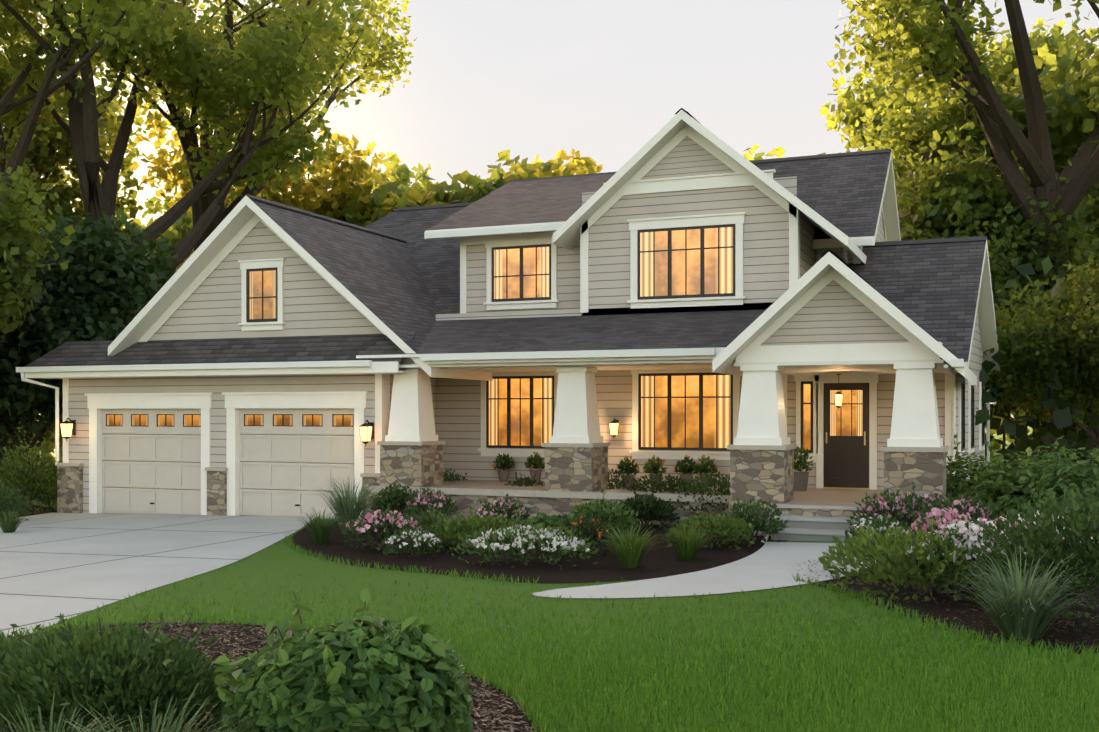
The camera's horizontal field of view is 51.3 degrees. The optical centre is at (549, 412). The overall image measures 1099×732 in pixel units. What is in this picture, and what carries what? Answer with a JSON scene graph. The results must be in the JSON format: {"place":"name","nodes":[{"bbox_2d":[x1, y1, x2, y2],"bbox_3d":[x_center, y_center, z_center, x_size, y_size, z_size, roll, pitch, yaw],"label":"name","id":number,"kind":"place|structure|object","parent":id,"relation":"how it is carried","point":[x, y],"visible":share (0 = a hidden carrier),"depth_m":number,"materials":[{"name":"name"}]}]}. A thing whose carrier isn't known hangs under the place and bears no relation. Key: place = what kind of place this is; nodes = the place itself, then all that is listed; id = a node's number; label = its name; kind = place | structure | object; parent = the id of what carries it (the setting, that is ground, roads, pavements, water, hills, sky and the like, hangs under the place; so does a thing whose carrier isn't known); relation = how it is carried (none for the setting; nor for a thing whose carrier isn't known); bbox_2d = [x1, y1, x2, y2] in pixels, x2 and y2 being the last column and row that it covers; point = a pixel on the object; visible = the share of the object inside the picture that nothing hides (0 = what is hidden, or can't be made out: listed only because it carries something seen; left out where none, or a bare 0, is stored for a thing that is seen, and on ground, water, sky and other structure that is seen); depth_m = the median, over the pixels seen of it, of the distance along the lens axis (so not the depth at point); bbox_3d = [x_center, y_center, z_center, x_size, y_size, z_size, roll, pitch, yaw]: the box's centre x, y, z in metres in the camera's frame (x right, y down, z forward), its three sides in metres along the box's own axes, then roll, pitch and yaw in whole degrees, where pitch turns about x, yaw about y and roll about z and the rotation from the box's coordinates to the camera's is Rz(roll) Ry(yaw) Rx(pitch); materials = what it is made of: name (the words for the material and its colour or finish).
{"place":"outdoors","nodes":[
{"label":"outdoors","id":0,"kind":"place"},
{"bbox_2d":[0,507,32,532],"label":"ornamental grass","id":1,"kind":"object","parent":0,"point":[8,524],"depth_m":21.84,"materials":[{"name":"green plant"}]},
{"bbox_2d":[0,513,334,638],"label":"concrete driveway","id":2,"kind":"structure","parent":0,"point":[53,566],"depth_m":17.75,"materials":[{"name":"grey concrete"}]},
{"bbox_2d":[2,426,1095,730],"bbox_3d":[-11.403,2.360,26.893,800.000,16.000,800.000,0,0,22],"label":"lawn","id":3,"kind":"structure","parent":0,"point":[280,562],"depth_m":12.31,"materials":[{"name":"green plant"}]},
{"bbox_2d":[0,418,48,488],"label":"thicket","id":4,"kind":"object","parent":3,"relation":"on","point":[3,443],"visible":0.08,"depth_m":38.60,"materials":[{"name":"green plant"}]},
{"bbox_2d":[0,502,56,518],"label":"bed mulch","id":5,"kind":"object","parent":3,"relation":"on","point":[39,510],"depth_m":27.41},
{"bbox_2d":[0,482,32,519],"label":"shrub","id":6,"kind":"object","parent":5,"relation":"on","point":[9,501],"visible":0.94,"depth_m":24.34,"materials":[{"name":"green plant"}]},
{"bbox_2d":[0,427,62,514],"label":"shrub","id":7,"kind":"object","parent":5,"relation":"on","point":[27,481],"visible":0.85,"depth_m":26.88,"materials":[{"name":"green plant"}]},
{"bbox_2d":[22,470,56,509],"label":"shrub","id":8,"kind":"object","parent":5,"relation":"on","point":[38,498],"visible":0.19,"depth_m":27.78,"materials":[{"name":"green plant"}]},
{"bbox_2d":[0,409,62,481],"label":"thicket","id":9,"kind":"object","parent":3,"relation":"on","point":[47,434],"visible":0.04,"depth_m":41.80,"materials":[{"name":"green plant"}]},
{"bbox_2d":[0,135,75,340],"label":"small tree","id":10,"kind":"object","parent":3,"relation":"on","point":[14,245],"visible":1,"depth_m":25.32,"materials":[{"name":"green plant"}]},
{"bbox_2d":[1,86,156,474],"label":"tree","id":11,"kind":"object","parent":3,"relation":"on","point":[47,160],"visible":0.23,"depth_m":49.22,"materials":[{"name":"green plant"}]},
{"bbox_2d":[0,209,177,504],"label":"small tree","id":12,"kind":"object","parent":3,"relation":"on","point":[88,304],"visible":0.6,"depth_m":29.50,"materials":[{"name":"green plant"}]},
{"bbox_2d":[0,0,190,202],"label":"tree","id":13,"kind":"object","parent":3,"relation":"on","point":[12,108],"visible":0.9,"depth_m":35.13,"materials":[{"name":"green plant"}]},
{"bbox_2d":[115,212,187,281],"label":"tree","id":14,"kind":"object","parent":3,"relation":"on","point":[138,221],"depth_m":65.93,"materials":[{"name":"green plant"}]},
{"bbox_2d":[0,0,393,318],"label":"tree","id":15,"kind":"object","parent":3,"relation":"on","point":[244,159],"visible":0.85,"depth_m":38.99,"materials":[{"name":"green plant"}]},
{"bbox_2d":[135,187,259,316],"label":"tree","id":16,"kind":"object","parent":3,"relation":"on","point":[168,234],"visible":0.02,"depth_m":64.59,"materials":[{"name":"green plant"}]},
{"bbox_2d":[70,0,416,251],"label":"tree","id":17,"kind":"object","parent":3,"relation":"on","point":[183,78],"visible":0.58,"depth_m":41.75,"materials":[{"name":"green plant"}]},
{"bbox_2d":[131,103,408,271],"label":"tree","id":18,"kind":"object","parent":3,"relation":"on","point":[313,192],"visible":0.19,"depth_m":55.29,"materials":[{"name":"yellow plant"}]},
{"bbox_2d":[0,620,539,731],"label":"bed mulch","id":19,"kind":"object","parent":3,"relation":"on","point":[218,644],"visible":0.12,"depth_m":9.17,"materials":[{"name":"brown wood"}]},
{"bbox_2d":[0,624,91,731],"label":"fine leaf shrub","id":20,"kind":"object","parent":19,"relation":"on","point":[11,643],"visible":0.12,"depth_m":7.56,"materials":[{"name":"green plant"}]},
{"bbox_2d":[0,692,148,731],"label":"grass","id":21,"kind":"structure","parent":19,"relation":"on","point":[28,725],"depth_m":5.89,"materials":[{"name":"green plant"}]},
{"bbox_2d":[0,609,234,731],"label":"fine leaf shrub","id":22,"kind":"object","parent":19,"relation":"on","point":[164,674],"visible":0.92,"depth_m":6.90,"materials":[{"name":"green plant"}]},
{"bbox_2d":[60,683,254,731],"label":"grass","id":23,"kind":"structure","parent":19,"relation":"on","point":[169,728],"depth_m":5.85,"materials":[{"name":"green plant"}]},
{"bbox_2d":[213,588,474,731],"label":"shrub","id":24,"kind":"object","parent":19,"relation":"on","point":[371,671],"visible":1,"depth_m":6.22,"materials":[{"name":"green plant"}]},
{"bbox_2d":[439,638,466,675],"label":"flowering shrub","id":25,"kind":"object","parent":19,"relation":"on","point":[457,660],"visible":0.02,"depth_m":7.71,"materials":[{"name":"green plant"}]},
{"bbox_2d":[0,611,560,731],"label":"lawn fringe","id":26,"kind":"object","parent":3,"relation":"on","point":[496,686],"visible":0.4,"depth_m":8.82,"materials":[{"name":"green plant"}]},
{"bbox_2d":[260,152,434,226],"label":"tree","id":27,"kind":"object","parent":3,"relation":"on","point":[403,171],"depth_m":59.91,"materials":[{"name":"green plant"}]},
{"bbox_2d":[284,534,538,583],"bbox_3d":[-2.675,2.063,16.424,0.936,0.230,7.455,0,0,-36],"label":"edging","id":28,"kind":"object","parent":3,"relation":"on","point":[288,541],"visible":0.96,"depth_m":15.38,"materials":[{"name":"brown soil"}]},
{"bbox_2d":[363,169,536,226],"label":"tree","id":29,"kind":"object","parent":3,"relation":"on","point":[468,194],"visible":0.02,"depth_m":53.01,"materials":[{"name":"green plant"}]},
{"bbox_2d":[371,148,609,221],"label":"tree","id":30,"kind":"object","parent":3,"relation":"on","point":[584,165],"depth_m":55.82,"materials":[{"name":"green plant"}]},
{"bbox_2d":[16,108,999,541],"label":"house","id":31,"kind":"structure","parent":3,"relation":"on","point":[680,284],"depth_m":23.93,"materials":[{"name":"beige wood"}]},
{"bbox_2d":[60,418,75,440],"bbox_3d":[-11.190,0.395,26.619,0.220,0.550,0.317,0,0,22],"label":"wall lantern","id":32,"kind":"object","parent":31,"relation":"attached to","point":[68,429],"depth_m":26.54,"materials":[{"name":"glass"}]},
{"bbox_2d":[102,408,200,514],"bbox_3d":[-9.032,1.110,26.088,2.960,2.460,0.075,0,0,22],"label":"garage door","id":33,"kind":"structure","parent":31,"relation":"attached to","point":[151,461],"depth_m":26.07,"materials":[{"name":"paint"}]},
{"bbox_2d":[239,408,353,516],"bbox_3d":[-5.407,1.071,24.622,3.020,2.382,0.075,0,0,22],"label":"garage door","id":34,"kind":"structure","parent":31,"relation":"attached to","point":[288,457],"depth_m":24.66,"materials":[{"name":"paint"}]},
{"bbox_2d":[359,420,373,445],"bbox_3d":[-3.764,0.424,23.617,0.220,0.550,0.317,0,0,22],"label":"wall lantern","id":35,"kind":"object","parent":31,"relation":"attached to","point":[366,430],"depth_m":23.52,"materials":[{"name":"beige glass"}]},
{"bbox_2d":[443,469,467,481],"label":"boxwood shrub","id":36,"kind":"object","parent":31,"relation":"on","point":[447,476],"visible":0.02,"depth_m":25.23,"materials":[{"name":"green plant"}]},
{"bbox_2d":[492,453,514,481],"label":"potted plant","id":37,"kind":"object","parent":31,"relation":"on","point":[504,461],"visible":1,"depth_m":24.82,"materials":[{"name":"green plant"}]},
{"bbox_2d":[504,471,544,486],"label":"boxwood shrub","id":38,"kind":"object","parent":31,"relation":"on","point":[526,481],"visible":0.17,"depth_m":23.57,"materials":[{"name":"green plant"}]},
{"bbox_2d":[524,452,544,481],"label":"potted plant","id":39,"kind":"object","parent":31,"relation":"on","point":[534,465],"visible":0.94,"depth_m":24.84,"materials":[{"name":"green plant"}]},
{"bbox_2d":[609,418,618,436],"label":"wall lantern","id":40,"kind":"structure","parent":31,"relation":"attached to","point":[614,427],"depth_m":24.10,"materials":[{"name":"glass"}]},
{"bbox_2d":[615,455,639,487],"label":"potted plant","id":41,"kind":"object","parent":31,"relation":"on","point":[625,463],"visible":0.85,"depth_m":22.72,"materials":[{"name":"green plant"}]},
{"bbox_2d":[607,467,650,488],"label":"boxwood shrub","id":42,"kind":"object","parent":31,"relation":"on","point":[620,484],"visible":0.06,"depth_m":22.61,"materials":[{"name":"green plant"}]},
{"bbox_2d":[643,455,667,486],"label":"potted plant","id":43,"kind":"object","parent":31,"relation":"on","point":[656,466],"visible":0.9,"depth_m":23.00,"materials":[{"name":"green plant"}]},
{"bbox_2d":[673,455,697,486],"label":"potted plant","id":44,"kind":"object","parent":31,"relation":"on","point":[688,468],"visible":0.92,"depth_m":23.00,"materials":[{"name":"green plant"}]},
{"bbox_2d":[696,455,717,486],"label":"potted plant","id":45,"kind":"object","parent":31,"relation":"on","point":[709,466],"visible":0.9,"depth_m":23.02,"materials":[{"name":"green plant"}]},
{"bbox_2d":[794,445,812,490],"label":"potted plant","id":46,"kind":"object","parent":31,"relation":"on","point":[800,481],"visible":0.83,"depth_m":21.83,"materials":[{"name":"green plant"}]},
{"bbox_2d":[834,374,842,409],"bbox_3d":[5.429,-0.386,21.489,0.160,0.680,0.160,0,0,22],"label":"pendant lantern","id":47,"kind":"object","parent":31,"relation":"attached to","point":[838,396],"visible":1,"depth_m":21.45,"materials":[{"name":"glass"}]},
{"bbox_2d":[823,383,869,489],"bbox_3d":[5.824,0.460,22.467,0.900,2.080,0.150,0,0,22],"label":"entry door","id":48,"kind":"structure","parent":31,"relation":"attached to","point":[846,445],"depth_m":22.47,"materials":[{"name":"brown wood"}]},
{"bbox_2d":[471,149,567,188],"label":"tree","id":49,"kind":"object","parent":3,"relation":"on","point":[503,155],"depth_m":55.28,"materials":[{"name":"green plant"}]},
{"bbox_2d":[38,400,1032,459],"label":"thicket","id":50,"kind":"object","parent":3,"relation":"on","point":[1004,439],"depth_m":60.24,"materials":[{"name":"green plant"}]},
{"bbox_2d":[291,521,787,583],"bbox_3d":[-1.189,2.103,18.432,10.004,0.200,7.930,0,0,22],"label":"mulch bed","id":51,"kind":"object","parent":3,"relation":"on","point":[663,560],"visible":0.33,"depth_m":15.96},
{"bbox_2d":[298,506,349,543],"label":"ornamental grass","id":52,"kind":"object","parent":51,"relation":"on","point":[321,530],"depth_m":18.70,"materials":[{"name":"green plant"}]},
{"bbox_2d":[304,476,385,533],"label":"ornamental grass","id":53,"kind":"object","parent":51,"relation":"on","point":[346,508],"depth_m":20.23,"materials":[{"name":"green plant"}]},
{"bbox_2d":[338,503,431,551],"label":"pink flower shrub","id":54,"kind":"object","parent":51,"relation":"on","point":[371,524],"visible":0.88,"depth_m":17.52,"materials":[{"name":"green plant"}]},
{"bbox_2d":[370,483,418,515],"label":"boxwood shrub","id":55,"kind":"object","parent":51,"relation":"on","point":[396,492],"visible":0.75,"depth_m":22.75,"materials":[{"name":"green plant"}]},
{"bbox_2d":[377,519,444,558],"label":"white flower shrub","id":56,"kind":"object","parent":51,"relation":"on","point":[430,541],"visible":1,"depth_m":16.43,"materials":[{"name":"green plant"}]},
{"bbox_2d":[403,487,458,522],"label":"pink flower shrub","id":57,"kind":"object","parent":51,"relation":"on","point":[419,499],"visible":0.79,"depth_m":22.01,"materials":[{"name":"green plant"}]},
{"bbox_2d":[407,502,459,544],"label":"flowering shrub","id":58,"kind":"object","parent":51,"relation":"on","point":[431,518],"depth_m":18.21,"materials":[{"name":"green plant"}]},
{"bbox_2d":[421,505,533,553],"bbox_3d":[-1.078,1.761,17.498,1.950,0.711,1.394,0,0,22],"label":"lime shrub","id":59,"kind":"object","parent":51,"relation":"on","point":[454,529],"visible":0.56,"depth_m":17.40,"materials":[{"name":"green plant"}]},
{"bbox_2d":[474,494,532,527],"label":"pink flower shrub","id":60,"kind":"object","parent":51,"relation":"on","point":[503,504],"visible":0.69,"depth_m":20.45,"materials":[{"name":"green plant"}]},
{"bbox_2d":[449,503,598,569],"bbox_3d":[-0.352,1.656,15.604,2.206,0.846,1.278,0,0,22],"label":"white flower shrub","id":61,"kind":"object","parent":51,"relation":"on","point":[521,538],"visible":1,"depth_m":15.40,"materials":[{"name":"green plant"}]},
{"bbox_2d":[523,511,580,543],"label":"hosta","id":62,"kind":"object","parent":51,"relation":"on","point":[544,519],"visible":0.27,"depth_m":18.09,"materials":[{"name":"green plant"}]},
{"bbox_2d":[555,515,622,556],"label":"bronze shrub","id":63,"kind":"object","parent":51,"relation":"on","point":[597,527],"visible":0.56,"depth_m":16.50,"materials":[{"name":"green plant"}]},
{"bbox_2d":[565,490,641,535],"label":"lime shrub","id":64,"kind":"object","parent":51,"relation":"on","point":[607,512],"visible":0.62,"depth_m":19.00,"materials":[{"name":"green plant"}]},
{"bbox_2d":[596,523,659,567],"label":"ornamental grass","id":65,"kind":"object","parent":51,"relation":"on","point":[630,553],"depth_m":14.97,"materials":[{"name":"green plant"}]},
{"bbox_2d":[615,487,679,528],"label":"boxwood shrub","id":66,"kind":"object","parent":51,"relation":"on","point":[649,508],"visible":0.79,"depth_m":20.23,"materials":[{"name":"green plant"}]},
{"bbox_2d":[658,518,716,559],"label":"ornamental grass","id":67,"kind":"object","parent":51,"relation":"on","point":[685,544],"depth_m":15.74,"materials":[{"name":"green plant"}]},
{"bbox_2d":[673,471,729,522],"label":"boxwood shrub","id":68,"kind":"object","parent":51,"relation":"on","point":[702,487],"visible":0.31,"depth_m":20.84,"materials":[{"name":"green plant"}]},
{"bbox_2d":[666,511,755,549],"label":"lime shrub","id":69,"kind":"object","parent":51,"relation":"on","point":[727,529],"visible":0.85,"depth_m":17.01,"materials":[{"name":"green plant"}]},
{"bbox_2d":[721,494,787,543],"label":"dark shrub","id":70,"kind":"object","parent":51,"relation":"on","point":[752,512],"visible":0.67,"depth_m":17.61,"materials":[{"name":"green plant"}]},
{"bbox_2d":[32,564,1098,731],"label":"grass blades","id":71,"kind":"object","parent":3,"relation":"on","point":[883,707],"depth_m":8.48,"materials":[{"name":"green plant"}]},
{"bbox_2d":[628,472,699,492],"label":"boxwood shrub","id":72,"kind":"object","parent":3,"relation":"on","point":[671,484],"visible":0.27,"depth_m":21.78,"materials":[{"name":"green plant"}]},
{"bbox_2d":[533,535,875,597],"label":"stone walkway","id":73,"kind":"structure","parent":3,"relation":"on","point":[768,565],"depth_m":13.80,"materials":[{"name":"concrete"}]},
{"bbox_2d":[743,144,785,160],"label":"tree","id":74,"kind":"object","parent":3,"relation":"on","point":[779,152],"depth_m":60.04,"materials":[{"name":"yellow plant"}]},
{"bbox_2d":[794,487,1098,654],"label":"bed mulch","id":75,"kind":"object","parent":3,"relation":"on","point":[934,612],"visible":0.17,"depth_m":11.23,"materials":[{"name":"brown wood"}]},
{"bbox_2d":[844,510,911,548],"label":"flower shrub","id":76,"kind":"object","parent":75,"relation":"on","point":[883,523],"visible":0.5,"depth_m":15.97,"materials":[{"name":"white plant"}]},
{"bbox_2d":[819,524,944,575],"bbox_3d":[4.164,1.656,13.912,1.738,0.686,1.430,0,0,22],"label":"lime shrub","id":77,"kind":"object","parent":75,"relation":"on","point":[847,542],"visible":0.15,"depth_m":13.95,"materials":[{"name":"green plant"}]},
{"bbox_2d":[850,489,931,529],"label":"flower shrub","id":78,"kind":"object","parent":75,"relation":"on","point":[880,504],"visible":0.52,"depth_m":17.46,"materials":[{"name":"pink plant"}]},
{"bbox_2d":[818,517,995,601],"bbox_3d":[3.830,1.544,12.277,1.828,0.880,1.345,0,0,22],"label":"lime shrub","id":79,"kind":"object","parent":75,"relation":"on","point":[899,567],"visible":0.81,"depth_m":12.09,"materials":[{"name":"green plant"}]},
{"bbox_2d":[886,482,963,525],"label":"flower shrub","id":80,"kind":"object","parent":75,"relation":"on","point":[926,499],"visible":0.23,"depth_m":17.66,"materials":[{"name":"green plant"}]},
{"bbox_2d":[905,498,980,541],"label":"white flower shrub","id":81,"kind":"object","parent":75,"relation":"on","point":[939,517],"visible":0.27,"depth_m":13.96,"materials":[{"name":"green plant"}]},
{"bbox_2d":[793,573,1098,654],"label":"lawn fringe","id":82,"kind":"object","parent":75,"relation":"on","point":[880,601],"visible":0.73,"depth_m":10.78,"materials":[{"name":"green plant"}]},
{"bbox_2d":[912,490,1005,521],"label":"flower shrub","id":83,"kind":"object","parent":75,"relation":"on","point":[975,507],"visible":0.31,"depth_m":16.37,"materials":[{"name":"pink plant"}]},
{"bbox_2d":[946,434,1005,518],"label":"shrub","id":84,"kind":"object","parent":75,"relation":"on","point":[952,467],"visible":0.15,"depth_m":19.43,"materials":[{"name":"green plant"}]},
{"bbox_2d":[906,518,1053,593],"bbox_3d":[4.641,1.546,12.326,1.534,0.832,1.218,0,0,22],"label":"white flower shrub","id":85,"kind":"object","parent":75,"relation":"on","point":[967,539],"visible":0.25,"depth_m":12.18,"materials":[{"name":"green leaves"},{"name":"flower petals"},{"name":"bark"}]},
{"bbox_2d":[958,440,1065,519],"bbox_3d":[7.193,1.209,17.618,1.612,1.562,1.365,0,0,-23],"label":"shrub","id":86,"kind":"object","parent":75,"relation":"on","point":[998,490],"visible":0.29,"depth_m":17.43,"materials":[{"name":"green plant"}]},
{"bbox_2d":[939,546,1097,638],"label":"ornamental grass","id":87,"kind":"object","parent":75,"relation":"on","point":[1020,608],"depth_m":9.80,"materials":[{"name":"green plant"}]},
{"bbox_2d":[956,516,1090,592],"bbox_3d":[5.169,1.550,12.733,1.599,0.809,1.398,0,0,22],"label":"white flower shrub","id":88,"kind":"object","parent":75,"relation":"on","point":[983,521],"visible":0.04,"depth_m":12.75,"materials":[{"name":"green plant"}]},
{"bbox_2d":[971,477,1098,628],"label":"shrub","id":89,"kind":"object","parent":75,"relation":"on","point":[1041,533],"visible":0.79,"depth_m":10.70,"materials":[{"name":"green plant"}]},
{"bbox_2d":[983,250,1098,445],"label":"tree","id":90,"kind":"object","parent":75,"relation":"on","point":[1059,348],"visible":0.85,"depth_m":26.73,"materials":[{"name":"green plant"}]},
{"bbox_2d":[987,444,1095,537],"bbox_3d":[7.307,1.217,16.849,1.621,1.519,1.613,0,0,22],"label":"shrub","id":91,"kind":"object","parent":75,"relation":"on","point":[1019,500],"visible":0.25,"depth_m":16.71,"materials":[{"name":"green plant"}]},
{"bbox_2d":[1013,510,1098,579],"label":"white flower shrub","id":92,"kind":"object","parent":75,"relation":"on","point":[1020,518],"depth_m":13.30,"materials":[{"name":"green plant"}]},
{"bbox_2d":[1033,436,1098,537],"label":"shrub","id":93,"kind":"object","parent":75,"relation":"on","point":[1086,473],"visible":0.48,"depth_m":15.87,"materials":[{"name":"green plant"}]},
{"bbox_2d":[820,17,1098,219],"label":"tree","id":94,"kind":"object","parent":3,"relation":"on","point":[1045,50],"visible":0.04,"depth_m":49.01,"materials":[{"name":"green plant"}]},
{"bbox_2d":[827,0,1098,477],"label":"tree","id":95,"kind":"object","parent":3,"relation":"on","point":[920,38],"visible":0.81,"depth_m":33.47,"materials":[{"name":"green plant"}]},
{"bbox_2d":[878,29,1098,456],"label":"tree","id":96,"kind":"object","parent":3,"relation":"on","point":[1073,121],"visible":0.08,"depth_m":37.43,"materials":[{"name":"green plant"}]},
{"bbox_2d":[893,121,1098,287],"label":"tree","id":97,"kind":"object","parent":3,"relation":"on","point":[948,201],"visible":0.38,"depth_m":34.72,"materials":[{"name":"green plant"}]},
{"bbox_2d":[955,196,1098,420],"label":"tree","id":98,"kind":"object","parent":3,"relation":"on","point":[1072,248],"visible":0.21,"depth_m":32.66,"materials":[{"name":"green plant"}]},
{"bbox_2d":[975,256,1098,482],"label":"thicket","id":99,"kind":"object","parent":3,"relation":"on","point":[1047,434],"visible":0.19,"depth_m":27.20,"materials":[{"name":"green plant"}]},
{"bbox_2d":[0,0,1098,420],"label":"sky","id":100,"kind":"structure","parent":0,"point":[600,79],"materials":[{"name":"white"}]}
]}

